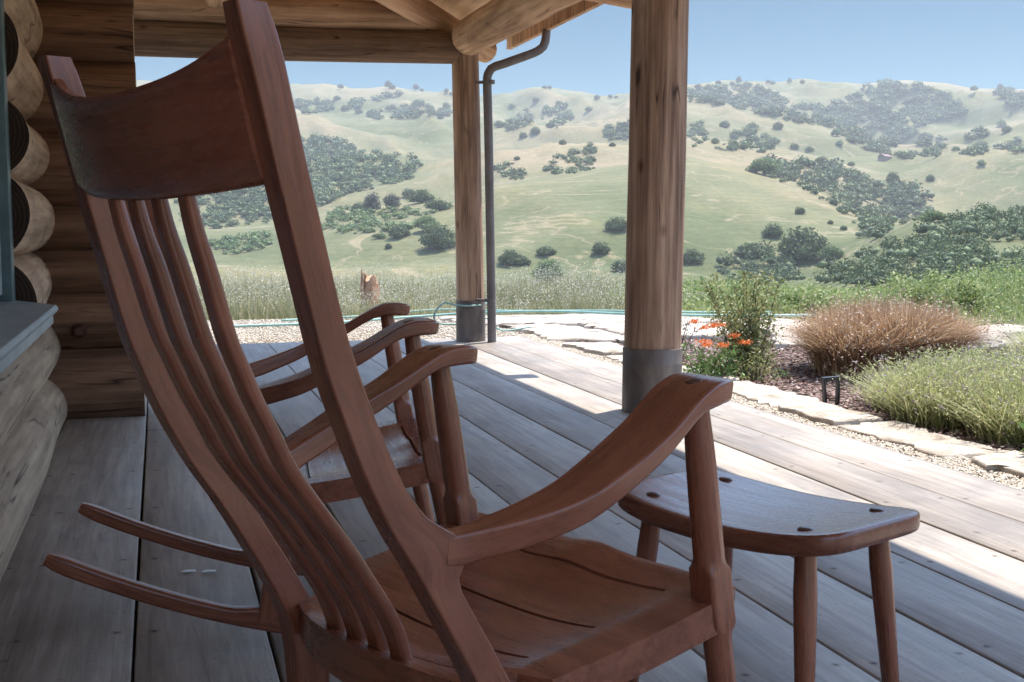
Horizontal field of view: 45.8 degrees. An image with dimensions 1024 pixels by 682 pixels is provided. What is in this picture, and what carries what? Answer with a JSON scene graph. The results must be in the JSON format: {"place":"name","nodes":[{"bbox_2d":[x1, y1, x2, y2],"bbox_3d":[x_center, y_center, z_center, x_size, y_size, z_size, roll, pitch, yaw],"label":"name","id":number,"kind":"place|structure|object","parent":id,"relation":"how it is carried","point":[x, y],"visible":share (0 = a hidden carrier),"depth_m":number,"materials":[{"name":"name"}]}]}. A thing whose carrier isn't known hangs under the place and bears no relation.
{"place":"outdoors","nodes":[
{"label":"outdoors","id":0,"kind":"place"},
{"bbox_2d":[207,315,525,343],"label":"gravel yard","id":1,"kind":"structure","parent":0,"point":[301,337],"depth_m":10.36,"materials":[{"name":"beige gravel"}]},
{"bbox_2d":[195,266,716,320],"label":"tall grass","id":2,"kind":"structure","parent":0,"point":[242,310],"depth_m":13.51,"materials":[{"name":"plant"}]},
{"bbox_2d":[193,258,735,315],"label":"grass seed heads","id":3,"kind":"object","parent":2,"relation":"attached to","point":[425,283],"depth_m":13.78,"materials":[{"name":"beige plant"}]},
{"bbox_2d":[135,0,1023,95],"label":"sky","id":4,"kind":"structure","parent":0,"point":[965,43],"materials":[{"name":"blue"}]},
{"bbox_2d":[136,78,1023,320],"bbox_3d":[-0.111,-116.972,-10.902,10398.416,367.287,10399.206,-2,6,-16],"label":"hills","id":5,"kind":"structure","parent":0,"point":[732,204],"depth_m":928.26,"materials":[{"name":"green plant"}]},
{"bbox_2d":[132,405,147,681],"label":"deck framing","id":6,"kind":"object","parent":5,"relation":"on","point":[139,555],"depth_m":3.45,"materials":[{"name":"wood"}]},
{"bbox_2d":[0,336,1023,681],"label":"deck","id":7,"kind":"structure","parent":6,"relation":"on","point":[536,416],"depth_m":3.43,"materials":[{"name":"grey wood"}]},
{"bbox_2d":[0,0,145,583],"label":"log cabin","id":8,"kind":"object","parent":7,"relation":"on","point":[63,357],"visible":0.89,"depth_m":5.24,"materials":[{"name":"brown wood"}]},
{"bbox_2d":[0,0,57,373],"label":"window","id":9,"kind":"structure","parent":8,"relation":"in","point":[21,322],"depth_m":3.99,"materials":[{"name":"paint"}]},
{"bbox_2d":[43,200,445,633],"bbox_3d":[-0.416,0.083,2.731,1.157,1.100,0.646,-1,6,-11],"label":"rocking chair","id":10,"kind":"object","parent":7,"relation":"on","point":[410,438],"visible":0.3,"depth_m":2.50,"materials":[{"name":"brown wood"}]},
{"bbox_2d":[38,0,736,681],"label":"rocking chair","id":11,"kind":"object","parent":7,"relation":"on","point":[524,590],"visible":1,"depth_m":1.44,"materials":[{"name":"brown wood"}]},
{"bbox_2d":[452,52,485,341],"bbox_3d":[-0.329,-1.148,9.233,0.254,2.302,0.229,-2,6,-16],"label":"porch post","id":12,"kind":"object","parent":7,"relation":"on","point":[470,324],"visible":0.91,"depth_m":9.16,"materials":[{"name":"wood"}]},
{"bbox_2d":[134,20,459,63],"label":"tie beam","id":13,"kind":"structure","parent":12,"relation":"on","point":[172,39],"depth_m":8.77,"materials":[{"name":"brown wood"}]},
{"bbox_2d":[133,0,425,30],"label":"porch ceiling","id":14,"kind":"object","parent":13,"relation":"on","point":[360,14],"visible":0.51,"depth_m":8.67,"materials":[{"name":"brown wood"}]},
{"bbox_2d":[433,302,530,330],"bbox_3d":[-0.179,-0.186,9.459,1.001,0.269,0.310,-4,7,-34],"label":"garden hose","id":15,"kind":"object","parent":12,"relation":"attached to","point":[441,304],"visible":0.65,"depth_m":9.25,"materials":[{"name":"rubber"}]},
{"bbox_2d":[475,28,550,341],"bbox_3d":[0.011,-1.170,9.178,0.575,2.357,0.108,-2,6,-16],"label":"downpipe","id":16,"kind":"object","parent":12,"relation":"attached to","point":[487,82],"visible":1,"depth_m":9.09,"materials":[{"name":"grey metal"}]},
{"bbox_2d":[622,0,688,412],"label":"porch post","id":17,"kind":"object","parent":7,"relation":"on","point":[652,352],"visible":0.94,"depth_m":5.65,"materials":[{"name":"wood"}]},
{"bbox_2d":[452,0,582,54],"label":"eave beam","id":18,"kind":"structure","parent":17,"relation":"on","point":[491,23],"depth_m":7.87,"materials":[{"name":"brown wood"}]},
{"bbox_2d":[204,0,631,62],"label":"porch roof","id":19,"kind":"structure","parent":18,"relation":"on","point":[447,15],"depth_m":8.93,"materials":[{"name":"brown wood"}]},
{"bbox_2d":[618,470,919,681],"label":"footstool","id":20,"kind":"object","parent":7,"relation":"on","point":[805,530],"visible":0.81,"depth_m":2.07,"materials":[{"name":"brown wood"}]},
{"bbox_2d":[173,132,423,228],"bbox_3d":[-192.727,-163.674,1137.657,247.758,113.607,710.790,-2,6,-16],"label":"oak woodland","id":21,"kind":"object","parent":5,"relation":"on","point":[249,206],"visible":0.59,"depth_m":1004.91,"materials":[{"name":"green plant"}]},
{"bbox_2d":[209,203,451,253],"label":"scrub strip","id":22,"kind":"object","parent":5,"relation":"on","point":[230,243],"visible":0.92,"depth_m":664.05,"materials":[{"name":"green plant"}]},
{"bbox_2d":[351,202,363,210],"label":"oak tree","id":23,"kind":"object","parent":5,"relation":"on","point":[356,206],"visible":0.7,"depth_m":719.40,"materials":[{"name":"green plant"}]},
{"bbox_2d":[360,269,379,310],"bbox_3d":[-1.522,-0.550,13.095,0.244,0.470,0.156,-4,7,-33],"label":"jagged stump","id":24,"kind":"object","parent":5,"relation":"on","point":[368,283],"visible":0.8,"depth_m":13.04,"materials":[{"name":"brown wood"}]},
{"bbox_2d":[361,191,380,209],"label":"oak tree","id":25,"kind":"object","parent":5,"relation":"on","point":[371,200],"visible":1,"depth_m":699.55,"materials":[{"name":"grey plant"}]},
{"bbox_2d":[366,110,376,115],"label":"oak tree","id":26,"kind":"object","parent":5,"relation":"on","point":[371,112],"visible":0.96,"depth_m":2024.09,"materials":[{"name":"green plant"}]},
{"bbox_2d":[371,232,386,238],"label":"oak tree","id":27,"kind":"object","parent":5,"relation":"on","point":[379,235],"visible":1,"depth_m":602.63,"materials":[{"name":"green plant"}]},
{"bbox_2d":[382,192,401,210],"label":"oak tree","id":28,"kind":"object","parent":5,"relation":"on","point":[392,200],"visible":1,"depth_m":688.69,"materials":[{"name":"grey plant"}]},
{"bbox_2d":[387,224,410,237],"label":"oak tree","id":29,"kind":"object","parent":5,"relation":"on","point":[397,231],"visible":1,"depth_m":597.16,"materials":[{"name":"green plant"}]},
{"bbox_2d":[401,188,414,196],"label":"oak tree","id":30,"kind":"object","parent":5,"relation":"on","point":[406,192],"visible":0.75,"depth_m":901.05,"materials":[{"name":"green plant"}]},
{"bbox_2d":[411,99,420,104],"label":"oak tree","id":31,"kind":"object","parent":5,"relation":"on","point":[416,102],"visible":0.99,"depth_m":2074.43,"materials":[{"name":"green plant"}]},
{"bbox_2d":[405,189,435,202],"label":"oak tree","id":32,"kind":"object","parent":5,"relation":"on","point":[421,196],"visible":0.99,"depth_m":716.69,"materials":[{"name":"green plant"}]},
{"bbox_2d":[411,214,440,231],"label":"oak tree","id":33,"kind":"object","parent":5,"relation":"on","point":[423,223],"visible":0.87,"depth_m":602.62,"materials":[{"name":"green plant"}]},
{"bbox_2d":[426,106,435,111],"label":"oak tree","id":34,"kind":"object","parent":5,"relation":"on","point":[430,108],"visible":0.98,"depth_m":2054.98,"materials":[{"name":"green plant"}]},
{"bbox_2d":[418,224,455,248],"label":"oak tree","id":35,"kind":"object","parent":5,"relation":"on","point":[437,237],"visible":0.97,"depth_m":567.41,"materials":[{"name":"green plant"}]},
{"bbox_2d":[423,197,453,209],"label":"oak tree","id":36,"kind":"object","parent":5,"relation":"on","point":[438,204],"visible":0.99,"depth_m":663.56,"materials":[{"name":"green plant"}]},
{"bbox_2d":[295,89,628,179],"bbox_3d":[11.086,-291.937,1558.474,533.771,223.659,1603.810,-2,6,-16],"label":"thicket","id":37,"kind":"object","parent":5,"relation":"on","point":[410,109],"visible":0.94,"depth_m":1627.50,"materials":[{"name":"green plant"}]},
{"bbox_2d":[493,120,503,126],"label":"oak tree","id":38,"kind":"object","parent":5,"relation":"on","point":[499,123],"visible":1,"depth_m":1567.88,"materials":[{"name":"green plant"}]},
{"bbox_2d":[497,249,524,264],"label":"oak tree","id":39,"kind":"object","parent":5,"relation":"on","point":[511,256],"visible":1,"depth_m":518.27,"materials":[{"name":"green plant"}]},
{"bbox_2d":[515,256,531,264],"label":"oak tree","id":40,"kind":"object","parent":5,"relation":"on","point":[525,262],"visible":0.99,"depth_m":519.07,"materials":[{"name":"green plant"}]},
{"bbox_2d":[519,132,527,137],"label":"oak tree","id":41,"kind":"object","parent":5,"relation":"on","point":[523,134],"visible":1,"depth_m":1496.71,"materials":[{"name":"green plant"}]},
{"bbox_2d":[530,126,539,133],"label":"oak tree","id":42,"kind":"object","parent":5,"relation":"on","point":[535,129],"visible":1,"depth_m":1500.92,"materials":[{"name":"green plant"}]},
{"bbox_2d":[535,245,556,254],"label":"oak tree","id":43,"kind":"object","parent":5,"relation":"on","point":[543,250],"visible":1,"depth_m":530.84,"materials":[{"name":"green plant"}]},
{"bbox_2d":[531,258,563,278],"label":"oak tree","id":44,"kind":"object","parent":5,"relation":"on","point":[551,262],"visible":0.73,"depth_m":489.47,"materials":[{"name":"green plant"}]},
{"bbox_2d":[545,121,555,126],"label":"oak tree","id":45,"kind":"object","parent":5,"relation":"on","point":[550,124],"visible":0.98,"depth_m":1592.67,"materials":[{"name":"green plant"}]},
{"bbox_2d":[565,112,574,117],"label":"oak tree","id":46,"kind":"object","parent":5,"relation":"on","point":[570,115],"visible":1,"depth_m":2105.84,"materials":[{"name":"green plant"}]},
{"bbox_2d":[591,241,610,252],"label":"oak tree","id":47,"kind":"object","parent":5,"relation":"on","point":[598,247],"visible":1,"depth_m":525.31,"materials":[{"name":"green plant"}]},
{"bbox_2d":[603,129,615,135],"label":"oak tree","id":48,"kind":"object","parent":5,"relation":"on","point":[610,132],"visible":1,"depth_m":1453.74,"materials":[{"name":"green plant"}]},
{"bbox_2d":[603,217,626,229],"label":"oak tree","id":49,"kind":"object","parent":5,"relation":"on","point":[617,223],"visible":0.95,"depth_m":553.51,"materials":[{"name":"green plant"}]},
{"bbox_2d":[610,259,625,270],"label":"oak tree","id":50,"kind":"object","parent":5,"relation":"on","point":[622,267],"visible":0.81,"depth_m":498.64,"materials":[{"name":"green plant"}]},
{"bbox_2d":[683,248,705,262],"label":"oak tree","id":51,"kind":"object","parent":5,"relation":"on","point":[691,256],"visible":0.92,"depth_m":507.95,"materials":[{"name":"green plant"}]},
{"bbox_2d":[719,120,729,127],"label":"oak tree","id":52,"kind":"object","parent":5,"relation":"on","point":[725,124],"visible":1,"depth_m":1454.17,"materials":[{"name":"green plant"}]},
{"bbox_2d":[686,119,781,152],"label":"slope thicket","id":53,"kind":"object","parent":5,"relation":"on","point":[732,146],"visible":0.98,"depth_m":1404.77,"materials":[{"name":"green plant"}]},
{"bbox_2d":[740,143,747,149],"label":"oak tree","id":54,"kind":"object","parent":5,"relation":"on","point":[744,146],"visible":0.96,"depth_m":969.73,"materials":[{"name":"green plant"}]},
{"bbox_2d":[745,157,783,174],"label":"oak tree","id":55,"kind":"object","parent":5,"relation":"on","point":[764,165],"visible":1,"depth_m":732.21,"materials":[{"name":"green plant"}]},
{"bbox_2d":[761,222,783,237],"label":"oak tree","id":56,"kind":"object","parent":5,"relation":"on","point":[773,231],"visible":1,"depth_m":544.84,"materials":[{"name":"green plant"}]},
{"bbox_2d":[772,122,783,128],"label":"oak tree","id":57,"kind":"object","parent":5,"relation":"on","point":[777,125],"visible":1,"depth_m":1453.91,"materials":[{"name":"green plant"}]},
{"bbox_2d":[790,143,799,148],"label":"oak tree","id":58,"kind":"object","parent":5,"relation":"on","point":[794,145],"visible":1,"depth_m":1390.65,"materials":[{"name":"green plant"}]},
{"bbox_2d":[794,206,805,213],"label":"oak tree","id":59,"kind":"object","parent":5,"relation":"on","point":[801,210],"visible":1,"depth_m":594.52,"materials":[{"name":"green plant"}]},
{"bbox_2d":[576,248,1023,329],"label":"green weeds","id":60,"kind":"object","parent":5,"relation":"on","point":[995,303],"visible":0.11,"depth_m":13.37,"materials":[{"name":"green plant"}]},
{"bbox_2d":[776,226,830,259],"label":"oak tree","id":61,"kind":"object","parent":5,"relation":"on","point":[803,244],"visible":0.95,"depth_m":501.82,"materials":[{"name":"green plant"}]},
{"bbox_2d":[778,288,836,313],"bbox_3d":[2.883,-0.304,11.906,0.564,0.427,0.616,-2,6,-16],"label":"weed clump","id":62,"kind":"object","parent":5,"relation":"on","point":[812,297],"visible":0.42,"depth_m":11.87,"materials":[{"name":"green plant"}]},
{"bbox_2d":[815,156,828,163],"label":"oak tree","id":63,"kind":"object","parent":5,"relation":"on","point":[819,159],"visible":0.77,"depth_m":1037.80,"materials":[{"name":"green plant"}]},
{"bbox_2d":[816,245,845,259],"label":"oak tree","id":64,"kind":"object","parent":5,"relation":"on","point":[831,251],"visible":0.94,"depth_m":492.31,"materials":[{"name":"green plant"}]},
{"bbox_2d":[830,128,842,135],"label":"oak tree","id":65,"kind":"object","parent":5,"relation":"on","point":[836,132],"visible":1,"depth_m":1446.76,"materials":[{"name":"green plant"}]},
{"bbox_2d":[762,153,935,237],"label":"gully woodland","id":66,"kind":"object","parent":5,"relation":"on","point":[902,192],"visible":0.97,"depth_m":929.68,"materials":[{"name":"green plant"}]},
{"bbox_2d":[846,137,858,142],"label":"oak tree","id":67,"kind":"object","parent":5,"relation":"on","point":[853,140],"visible":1,"depth_m":1422.38,"materials":[{"name":"green plant"}]},
{"bbox_2d":[687,77,1023,157],"bbox_3d":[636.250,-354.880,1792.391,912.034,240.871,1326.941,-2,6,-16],"label":"woodland","id":68,"kind":"object","parent":5,"relation":"on","point":[915,112],"visible":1,"depth_m":2052.51,"materials":[{"name":"green plant"}]},
{"bbox_2d":[714,201,1023,285],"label":"slope woodland","id":69,"kind":"object","parent":5,"relation":"on","point":[941,250],"visible":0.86,"depth_m":307.85,"materials":[{"name":"green plant"}]},
{"bbox_2d":[865,186,884,198],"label":"oak tree","id":70,"kind":"object","parent":5,"relation":"on","point":[877,192],"visible":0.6,"depth_m":961.52,"materials":[{"name":"green plant"}]},
{"bbox_2d":[877,154,892,160],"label":"barn","id":71,"kind":"structure","parent":5,"relation":"on","point":[883,157],"depth_m":1140.94,"materials":[{"name":"white"}]},
{"bbox_2d":[887,171,899,178],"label":"oak tree","id":72,"kind":"object","parent":5,"relation":"on","point":[893,175],"visible":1,"depth_m":1032.01,"materials":[{"name":"green plant"}]},
{"bbox_2d":[884,268,964,304],"bbox_3d":[4.440,-0.464,12.986,0.862,0.648,0.861,-2,6,-16],"label":"weed clump","id":73,"kind":"object","parent":5,"relation":"on","point":[918,292],"visible":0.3,"depth_m":12.95,"materials":[{"name":"green plant"}]},
{"bbox_2d":[925,174,935,180],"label":"oak tree","id":74,"kind":"object","parent":5,"relation":"on","point":[930,177],"visible":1,"depth_m":1022.21,"materials":[{"name":"green plant"}]},
{"bbox_2d":[916,209,948,222],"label":"oak tree","id":75,"kind":"object","parent":5,"relation":"on","point":[931,215],"visible":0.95,"depth_m":356.47,"materials":[{"name":"green plant"}]},
{"bbox_2d":[977,159,986,165],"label":"oak tree","id":76,"kind":"object","parent":5,"relation":"on","point":[981,162],"visible":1,"depth_m":1039.08,"materials":[{"name":"green plant"}]},
{"bbox_2d":[995,119,1006,125],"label":"oak tree","id":77,"kind":"object","parent":5,"relation":"on","point":[1001,122],"visible":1,"depth_m":1945.74,"materials":[{"name":"green plant"}]},
{"bbox_2d":[1001,125,1011,131],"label":"oak tree","id":78,"kind":"object","parent":5,"relation":"on","point":[1007,128],"visible":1,"depth_m":1468.69,"materials":[{"name":"green plant"}]},
{"bbox_2d":[577,316,1023,452],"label":"mulch bed","id":79,"kind":"object","parent":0,"point":[828,388],"visible":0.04,"depth_m":7.13,"materials":[{"name":"brown wood"}]},
{"bbox_2d":[499,324,623,343],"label":"paving slab","id":80,"kind":"structure","parent":79,"relation":"on","point":[558,332],"depth_m":9.93,"materials":[{"name":"beige stone"}]},
{"bbox_2d":[605,355,622,363],"bbox_3d":[0.851,0.152,8.064,0.309,0.058,0.744,-2,6,-16],"label":"edging stone","id":81,"kind":"object","parent":79,"relation":"on","point":[619,358],"visible":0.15,"depth_m":8.24,"materials":[{"name":"beige stone"}]},
{"bbox_2d":[577,321,762,340],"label":"paving slab","id":82,"kind":"structure","parent":79,"relation":"on","point":[614,327],"depth_m":10.33,"materials":[{"name":"beige stone"}]},
{"bbox_2d":[681,303,700,360],"bbox_3d":[1.096,-0.060,8.238,0.495,0.544,0.568,-2,6,-16],"label":"leafy shrub","id":83,"kind":"object","parent":79,"relation":"on","point":[683,337],"visible":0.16,"depth_m":8.17,"materials":[{"name":"green plant"}]},
{"bbox_2d":[682,366,739,380],"bbox_3d":[1.091,0.218,7.350,0.371,0.065,0.728,-2,6,-16],"label":"edging stone","id":84,"kind":"object","parent":79,"relation":"on","point":[733,378],"visible":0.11,"depth_m":7.12,"materials":[{"name":"beige stone"}]},
{"bbox_2d":[681,318,752,377],"bbox_3d":[1.192,0.102,7.167,0.478,0.449,0.472,0,6,-2],"label":"flowering plant","id":85,"kind":"object","parent":79,"relation":"on","point":[703,367],"visible":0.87,"depth_m":7.16,"materials":[{"name":"green plant"}]},
{"bbox_2d":[699,269,784,377],"bbox_3d":[1.463,-0.092,7.457,0.517,0.717,0.493,-2,6,-16],"label":"leafy shrub","id":86,"kind":"object","parent":79,"relation":"on","point":[753,319],"visible":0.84,"depth_m":7.42,"materials":[{"name":"green plant"}]},
{"bbox_2d":[732,347,780,383],"bbox_3d":[1.424,0.167,7.143,0.333,0.271,0.346,1,6,14],"label":"leafy shrub","id":87,"kind":"object","parent":79,"relation":"on","point":[764,371],"visible":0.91,"depth_m":7.13,"materials":[{"name":"green plant"}]},
{"bbox_2d":[711,321,814,349],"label":"paving slab","id":88,"kind":"structure","parent":79,"relation":"on","point":[783,344],"depth_m":9.74,"materials":[{"name":"beige stone"}]},
{"bbox_2d":[732,381,821,406],"bbox_3d":[1.341,0.298,6.562,0.393,0.057,0.932,-2,6,-16],"label":"edging stone","id":89,"kind":"object","parent":79,"relation":"on","point":[771,396],"visible":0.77,"depth_m":6.40,"materials":[{"name":"beige stone"}]},
{"bbox_2d":[771,364,790,377],"bbox_3d":[1.646,0.206,7.343,0.150,0.132,0.200,1,6,13],"label":"broadleaf weed","id":90,"kind":"object","parent":79,"relation":"on","point":[781,373],"visible":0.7,"depth_m":7.34,"materials":[{"name":"green plant"}]},
{"bbox_2d":[821,376,840,404],"bbox_3d":[1.604,0.278,6.164,0.160,0.192,0.060,-3,6,-30],"label":"path light","id":91,"kind":"object","parent":79,"relation":"on","point":[824,392],"visible":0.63,"depth_m":6.16,"materials":[{"name":"black metal"}]},
{"bbox_2d":[760,284,1023,380],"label":"dry grass tuft","id":92,"kind":"object","parent":79,"relation":"on","point":[839,339],"visible":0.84,"depth_m":7.38,"materials":[{"name":"brown plant"}]},
{"bbox_2d":[836,421,1009,457],"bbox_3d":[1.729,0.430,5.178,0.363,0.059,0.811,-2,6,-16],"label":"edging stone","id":93,"kind":"object","parent":79,"relation":"on","point":[923,440],"visible":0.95,"depth_m":5.10,"materials":[{"name":"beige stone"}]},
{"bbox_2d":[834,337,1023,448],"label":"ornamental grass","id":94,"kind":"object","parent":79,"relation":"on","point":[982,394],"depth_m":5.50,"materials":[{"name":"green plant"}]},
{"bbox_2d":[921,274,1014,319],"bbox_3d":[4.269,-0.318,11.537,0.886,0.651,0.924,-2,6,-16],"label":"weed clump","id":95,"kind":"object","parent":79,"relation":"on","point":[959,294],"visible":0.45,"depth_m":11.45,"materials":[{"name":"green plant"}]},
{"bbox_2d":[968,324,1023,358],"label":"boulder","id":96,"kind":"object","parent":79,"relation":"on","point":[1003,340],"visible":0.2,"depth_m":8.41,"materials":[{"name":"beige stone"}]},
{"bbox_2d":[971,450,1023,478],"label":"edging stone","id":97,"kind":"object","parent":79,"relation":"on","point":[1011,462],"visible":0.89,"depth_m":4.55,"materials":[{"name":"beige stone"}]},
{"bbox_2d":[984,316,1023,360],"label":"grey green bush","id":98,"kind":"object","parent":79,"relation":"on","point":[1019,340],"visible":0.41,"depth_m":7.28,"materials":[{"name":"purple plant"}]},
{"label":"gravel paving","id":99,"kind":"structure","parent":79,"relation":"on","visible":0},
{"bbox_2d":[438,314,797,325],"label":"paving slab","id":100,"kind":"structure","parent":99,"relation":"on","point":[568,319],"depth_m":11.42,"materials":[{"name":"beige stone"}]},
{"bbox_2d":[234,310,815,326],"bbox_3d":[0.110,-0.234,11.420,5.310,0.096,0.999,0,6,-5],"label":"garden hose","id":101,"kind":"object","parent":100,"relation":"on","point":[512,311],"visible":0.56,"depth_m":11.37,"materials":[{"name":"rubber"}]},
{"bbox_2d":[281,308,771,320],"bbox_3d":[0.140,-0.277,11.896,4.651,0.088,0.904,0,6,-2],"label":"garden hose","id":102,"kind":"object","parent":100,"relation":"on","point":[296,319],"visible":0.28,"depth_m":11.70,"materials":[{"name":"rubber"}]},
{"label":"gravel path","id":103,"kind":"structure","parent":0,"visible":0},
{"bbox_2d":[562,342,623,355],"bbox_3d":[0.656,0.073,8.815,0.416,0.072,0.775,-2,6,-16],"label":"edging stone","id":104,"kind":"object","parent":103,"relation":"on","point":[604,348],"visible":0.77,"depth_m":8.80,"materials":[{"name":"beige stone"}]},
{"bbox_2d":[512,334,1023,490],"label":"pebbles","id":105,"kind":"object","parent":103,"relation":"on","point":[964,464],"visible":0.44,"depth_m":5.05,"materials":[{"name":"gravel"}]},
{"bbox_2d":[778,402,882,425],"bbox_3d":[1.505,0.364,5.802,0.303,0.072,0.549,-2,6,-16],"label":"edging stone","id":106,"kind":"object","parent":103,"relation":"on","point":[831,414],"visible":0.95,"depth_m":5.70,"materials":[{"name":"beige stone"}]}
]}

